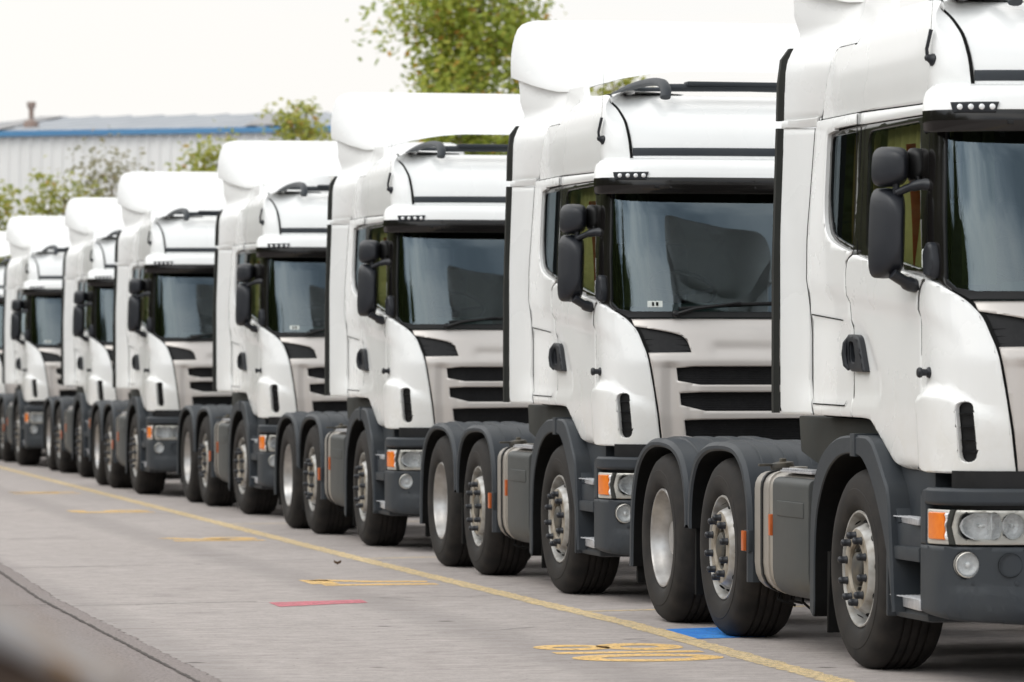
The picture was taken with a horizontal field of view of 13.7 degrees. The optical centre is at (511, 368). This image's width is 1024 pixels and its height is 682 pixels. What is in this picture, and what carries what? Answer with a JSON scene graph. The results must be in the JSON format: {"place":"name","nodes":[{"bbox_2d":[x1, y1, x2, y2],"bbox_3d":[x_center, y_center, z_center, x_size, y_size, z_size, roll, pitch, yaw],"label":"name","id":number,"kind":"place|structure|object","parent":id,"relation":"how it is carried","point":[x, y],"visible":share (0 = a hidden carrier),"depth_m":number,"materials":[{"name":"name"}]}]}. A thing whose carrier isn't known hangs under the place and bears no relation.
{"place":"outdoors","nodes":[
{"label":"outdoors","id":0,"kind":"place"},
{"bbox_2d":[0,573,194,681],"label":"pavement","id":1,"kind":"structure","parent":0,"point":[138,664],"depth_m":23.76,"materials":[{"name":"grey concrete"}]},
{"bbox_2d":[0,602,132,681],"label":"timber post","id":2,"kind":"object","parent":1,"relation":"on","point":[31,650],"visible":1,"depth_m":3.42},
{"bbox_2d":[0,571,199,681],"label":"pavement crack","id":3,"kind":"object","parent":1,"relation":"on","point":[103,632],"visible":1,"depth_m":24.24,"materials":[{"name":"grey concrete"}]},
{"bbox_2d":[0,102,504,258],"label":"warehouse","id":4,"kind":"structure","parent":0,"point":[28,145],"depth_m":111.27,"materials":[{"name":"metal"}]},
{"bbox_2d":[0,449,1023,681],"bbox_3d":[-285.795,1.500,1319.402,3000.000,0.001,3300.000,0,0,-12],"label":"ground","id":5,"kind":"structure","parent":0,"point":[433,633],"depth_m":26.28,"materials":[{"name":"concrete"}]},
{"bbox_2d":[0,179,51,262],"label":"shrub","id":6,"kind":"object","parent":5,"relation":"on","point":[7,202],"visible":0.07,"depth_m":82.92,"materials":[{"name":"green plant"}]},
{"bbox_2d":[0,231,70,393],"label":"tractor lorry","id":7,"kind":"object","parent":5,"relation":"on","point":[6,388],"depth_m":72.50,"materials":[{"name":"plastic"}]},
{"bbox_2d":[13,492,61,493],"bbox_3d":[-5.680,1.498,51.444,0.842,0.001,0.820,0,0,-12],"label":"bay number","id":8,"kind":"object","parent":5,"relation":"on","point":[35,493],"visible":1,"depth_m":51.09,"materials":[{"name":"yellow paint"}]},
{"bbox_2d":[4,155,105,230],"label":"shrub","id":9,"kind":"object","parent":5,"relation":"on","point":[53,199],"visible":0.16,"depth_m":82.84,"materials":[{"name":"green plant"}]},
{"bbox_2d":[0,216,123,465],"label":"tractor lorry","id":10,"kind":"object","parent":5,"relation":"on","point":[31,336],"visible":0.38,"depth_m":65.51,"materials":[{"name":"plastic"}]},
{"bbox_2d":[16,334,25,398],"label":"door","id":11,"kind":"structure","parent":10,"relation":"in","point":[20,362],"depth_m":65.56,"materials":[{"name":"white paint"}]},
{"bbox_2d":[21,292,26,332],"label":"side window","id":12,"kind":"structure","parent":10,"relation":"in","point":[23,297],"depth_m":65.52,"materials":[{"name":"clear glass"}]},
{"bbox_2d":[17,290,32,343],"bbox_3d":[-7.528,-0.798,65.667,0.089,0.860,1.872,0,0,-12],"label":"window frame","id":13,"kind":"structure","parent":10,"relation":"in","point":[29,296],"depth_m":64.87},
{"bbox_2d":[67,510,147,512],"bbox_3d":[-4.228,1.498,44.698,0.860,0.001,0.820,0,0,-12],"label":"bay number","id":14,"kind":"object","parent":5,"relation":"on","point":[112,511],"visible":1,"depth_m":44.64,"materials":[{"name":"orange paint"}]},
{"bbox_2d":[0,562,220,681],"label":"kerb strip","id":15,"kind":"object","parent":5,"relation":"on","point":[183,667],"visible":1,"depth_m":24.32,"materials":[{"name":"grey concrete"}]},
{"bbox_2d":[56,125,170,209],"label":"shrub","id":16,"kind":"object","parent":5,"relation":"on","point":[114,177],"visible":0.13,"depth_m":84.34,"materials":[{"name":"green plant"}]},
{"bbox_2d":[42,197,225,476],"bbox_3d":[-5.128,-0.455,60.753,2.882,3.921,6.592,0,0,-12],"label":"tractor lorry","id":17,"kind":"object","parent":5,"relation":"on","point":[89,264],"visible":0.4,"depth_m":59.32,"materials":[{"name":"plastic"}]},
{"bbox_2d":[77,332,89,402],"bbox_3d":[-5.857,-0.043,58.407,0.115,1.064,1.290,0,0,-12],"label":"door","id":18,"kind":"structure","parent":17,"relation":"in","point":[83,362],"depth_m":58.44,"materials":[{"name":"white paint"}]},
{"bbox_2d":[78,280,97,341],"bbox_3d":[-5.842,-0.798,58.530,0.089,0.860,1.872,0,0,-12],"label":"window frame","id":19,"kind":"structure","parent":17,"relation":"in","point":[93,288],"depth_m":57.74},
{"bbox_2d":[163,119,244,171],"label":"shrub","id":20,"kind":"object","parent":5,"relation":"on","point":[210,156],"visible":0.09,"depth_m":82.02,"materials":[{"name":"green plant"}]},
{"bbox_2d":[159,537,258,540],"bbox_3d":[-2.659,1.498,37.415,0.877,0.001,0.820,0,0,-12],"label":"bay number","id":21,"kind":"object","parent":5,"relation":"on","point":[213,539],"visible":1,"depth_m":37.31,"materials":[{"name":"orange paint"}]},
{"bbox_2d":[89,171,330,493],"bbox_3d":[-3.655,-0.455,52.870,2.882,3.921,6.592,0,0,-12],"label":"tractor lorry","id":22,"kind":"object","parent":5,"relation":"on","point":[163,327],"visible":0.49,"depth_m":50.60,"materials":[{"name":"plastic"}]},
{"bbox_2d":[134,269,137,277],"bbox_3d":[-4.543,-0.907,51.297,0.021,0.615,0.495,0,0,-12],"label":"quarter window","id":23,"kind":"structure","parent":22,"relation":"in","point":[135,271],"depth_m":51.36,"materials":[{"name":"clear glass"}]},
{"bbox_2d":[132,325,147,408],"bbox_3d":[-4.388,-0.043,50.528,0.115,1.064,1.290,0,0,-12],"label":"door","id":24,"kind":"structure","parent":22,"relation":"in","point":[139,360],"depth_m":50.55,"materials":[{"name":"white paint"}]},
{"bbox_2d":[133,266,156,336],"bbox_3d":[-4.378,-0.798,50.649,0.089,0.860,1.872,0,0,-12],"label":"window frame","id":25,"kind":"structure","parent":22,"relation":"in","point":[151,275],"depth_m":49.86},
{"bbox_2d":[255,97,333,180],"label":"shrub","id":26,"kind":"object","parent":5,"relation":"on","point":[289,123],"visible":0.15,"depth_m":81.89,"materials":[{"name":"green plant"}]},
{"bbox_2d":[286,97,326,140],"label":"shrub","id":27,"kind":"object","parent":5,"relation":"on","point":[309,107],"visible":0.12,"depth_m":83.97,"materials":[{"name":"green plant"}]},
{"bbox_2d":[269,599,366,606],"bbox_3d":[-1.265,1.498,27.234,0.922,0.001,0.430,0,0,-42],"label":"painted patch","id":28,"kind":"object","parent":5,"relation":"on","point":[297,603],"visible":1,"depth_m":27.25,"materials":[{"name":"red paint"}]},
{"bbox_2d":[177,140,463,513],"bbox_3d":[-1.943,-0.455,45.846,2.882,3.921,6.592,0,0,-12],"label":"tractor lorry","id":29,"kind":"object","parent":5,"relation":"on","point":[269,321],"visible":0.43,"depth_m":44.08,"materials":[{"name":"metal"}]},
{"bbox_2d":[238,253,244,283],"bbox_3d":[-2.821,-0.907,44.268,0.021,0.615,0.495,0,0,-12],"label":"quarter window","id":30,"kind":"structure","parent":29,"relation":"in","point":[241,257],"depth_m":44.30,"materials":[{"name":"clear glass"}]},
{"bbox_2d":[237,319,259,415],"bbox_3d":[-2.664,-0.043,43.499,0.115,1.064,1.290,0,0,-12],"label":"door","id":31,"kind":"structure","parent":29,"relation":"in","point":[247,360],"depth_m":43.51,"materials":[{"name":"white paint"}]},
{"bbox_2d":[236,249,269,331],"bbox_3d":[-2.653,-0.798,43.621,0.089,0.860,1.872,0,0,-12],"label":"window frame","id":32,"kind":"structure","parent":29,"relation":"in","point":[263,260],"depth_m":42.85,"materials":[{"name":"black rubber"}]},
{"bbox_2d":[24,497,643,638],"bbox_3d":[1.230,1.499,34.390,11.039,0.001,35.121,0,0,-12],"label":"concrete joint","id":33,"kind":"object","parent":5,"relation":"on","point":[276,562],"visible":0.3,"depth_m":28.23,"materials":[{"name":"grey concrete"}]},
{"bbox_2d":[300,579,434,585],"bbox_3d":[-1.011,1.498,29.881,0.874,0.001,0.895,0,0,-12],"label":"bay number","id":34,"kind":"object","parent":5,"relation":"on","point":[317,581],"visible":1,"depth_m":29.80,"materials":[{"name":"yellow paint"}]},
{"bbox_2d":[0,466,854,681],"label":"edge line","id":35,"kind":"object","parent":5,"relation":"on","point":[748,657],"visible":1,"depth_m":27.73,"materials":[{"name":"yellow paint"}]},
{"bbox_2d":[658,628,696,639],"bbox_3d":[0.875,1.497,24.026,0.152,0.001,1.113,0,0,-10],"label":"painted patch","id":36,"kind":"object","parent":35,"relation":"on","point":[667,633],"visible":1,"depth_m":23.95,"materials":[{"name":"yellow paint"}]},
{"bbox_2d":[274,93,597,545],"bbox_3d":[-0.411,-0.455,38.046,2.882,3.921,6.592,0,0,-12],"label":"tractor lorry","id":37,"kind":"object","parent":5,"relation":"on","point":[414,298],"visible":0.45,"depth_m":35.87,"materials":[{"name":"metal"}]},
{"bbox_2d":[356,229,365,285],"bbox_3d":[-1.298,-0.907,36.473,0.021,0.615,0.495,0,0,-12],"label":"quarter window","id":38,"kind":"structure","parent":37,"relation":"in","point":[360,233],"depth_m":36.59,"materials":[{"name":"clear glass"}]},
{"bbox_2d":[356,310,388,426],"bbox_3d":[-1.142,-0.043,35.704,0.115,1.064,1.290,0,0,-12],"label":"door","id":39,"kind":"structure","parent":37,"relation":"in","point":[371,359],"depth_m":35.70,"materials":[{"name":"white paint"}]},
{"bbox_2d":[354,223,400,323],"bbox_3d":[-1.132,-0.798,35.825,0.089,0.860,1.872,0,0,-12],"label":"window frame","id":40,"kind":"structure","parent":37,"relation":"in","point":[391,237],"depth_m":35.07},
{"bbox_2d":[346,0,566,154],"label":"broadleaf tree","id":41,"kind":"object","parent":5,"relation":"on","point":[475,17],"visible":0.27,"depth_m":84.98,"materials":[{"name":"green plant"}]},
{"bbox_2d":[406,32,615,154],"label":"shrub","id":42,"kind":"object","parent":5,"relation":"on","point":[461,88],"visible":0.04,"depth_m":83.77,"materials":[{"name":"green plant"}]},
{"bbox_2d":[492,0,594,153],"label":"broadleaf tree","id":43,"kind":"object","parent":5,"relation":"on","point":[545,6],"visible":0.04,"depth_m":86.78,"materials":[{"name":"green plant"}]},
{"bbox_2d":[590,75,649,95],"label":"tree","id":44,"kind":"object","parent":5,"relation":"on","point":[625,81],"visible":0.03,"depth_m":83.85,"materials":[{"name":"green plant"}]},
{"bbox_2d":[419,20,823,593],"bbox_3d":[1.158,-0.455,30.365,2.882,3.921,6.592,0,0,-12],"label":"tractor lorry","id":45,"kind":"object","parent":5,"relation":"on","point":[637,290],"visible":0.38,"depth_m":28.27,"materials":[{"name":"metal"}]},
{"bbox_2d":[545,191,560,276],"bbox_3d":[0.277,-0.907,28.789,0.021,0.615,0.495,0,0,-12],"label":"quarter window","id":46,"kind":"structure","parent":45,"relation":"in","point":[553,199],"depth_m":28.79,"materials":[{"name":"black glass"}]},
{"bbox_2d":[548,283,598,443],"bbox_3d":[0.435,-0.043,28.020,0.115,1.064,1.290,0,0,-12],"label":"door","id":47,"kind":"structure","parent":45,"relation":"in","point":[573,356],"depth_m":28.02,"materials":[{"name":"white paint"}]},
{"bbox_2d":[543,182,615,310],"bbox_3d":[0.445,-0.798,28.142,0.089,0.860,1.872,0,0,-12],"label":"window frame","id":48,"kind":"structure","parent":45,"relation":"in","point":[603,201],"depth_m":27.42,"materials":[{"name":"black rubber"}]},
{"bbox_2d":[533,643,722,660],"bbox_3d":[0.607,1.498,22.478,0.816,0.001,1.440,0,0,-12],"label":"bay number","id":49,"kind":"object","parent":5,"relation":"on","point":[661,647],"visible":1,"depth_m":22.44,"materials":[{"name":"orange paint"}]},
{"bbox_2d":[588,605,809,611],"bbox_3d":[2.089,1.498,26.942,3.564,0.001,0.104,0,0,-22],"label":"road line","id":50,"kind":"object","parent":5,"relation":"on","point":[654,609],"visible":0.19,"depth_m":26.46,"materials":[{"name":"yellow paint"}]},
{"bbox_2d":[666,627,764,638],"bbox_3d":[1.165,1.497,24.144,0.500,0.001,1.020,0,0,-12],"label":"painted patch","id":51,"kind":"object","parent":5,"relation":"on","point":[697,633],"visible":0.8,"depth_m":24.05,"materials":[{"name":"blue paint"}]},
{"bbox_2d":[629,0,1023,668],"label":"tractor lorry","id":52,"kind":"object","parent":5,"relation":"on","point":[875,514],"visible":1,"depth_m":21.14,"materials":[{"name":"white paint"}]},
{"bbox_2d":[832,132,857,244],"bbox_3d":[1.701,-0.907,21.684,0.021,0.615,0.495,0,0,-12],"label":"quarter window","id":53,"kind":"structure","parent":52,"relation":"in","point":[844,163],"depth_m":21.68,"materials":[{"name":"black glass"}]},
{"bbox_2d":[841,255,928,469],"bbox_3d":[1.856,-0.043,20.914,0.115,1.064,1.290,0,0,-12],"label":"door","id":54,"kind":"structure","parent":52,"relation":"in","point":[883,352],"depth_m":20.92,"materials":[{"name":"white paint"}]},
{"bbox_2d":[828,116,952,290],"bbox_3d":[1.867,-0.798,21.036,0.089,0.860,1.872,0,0,-12],"label":"window frame","id":55,"kind":"structure","parent":52,"relation":"in","point":[933,155],"depth_m":20.51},
{"bbox_2d":[0,0,1023,121],"label":"sky","id":56,"kind":"structure","parent":0,"point":[70,58],"materials":[{"name":"white"}]}
]}

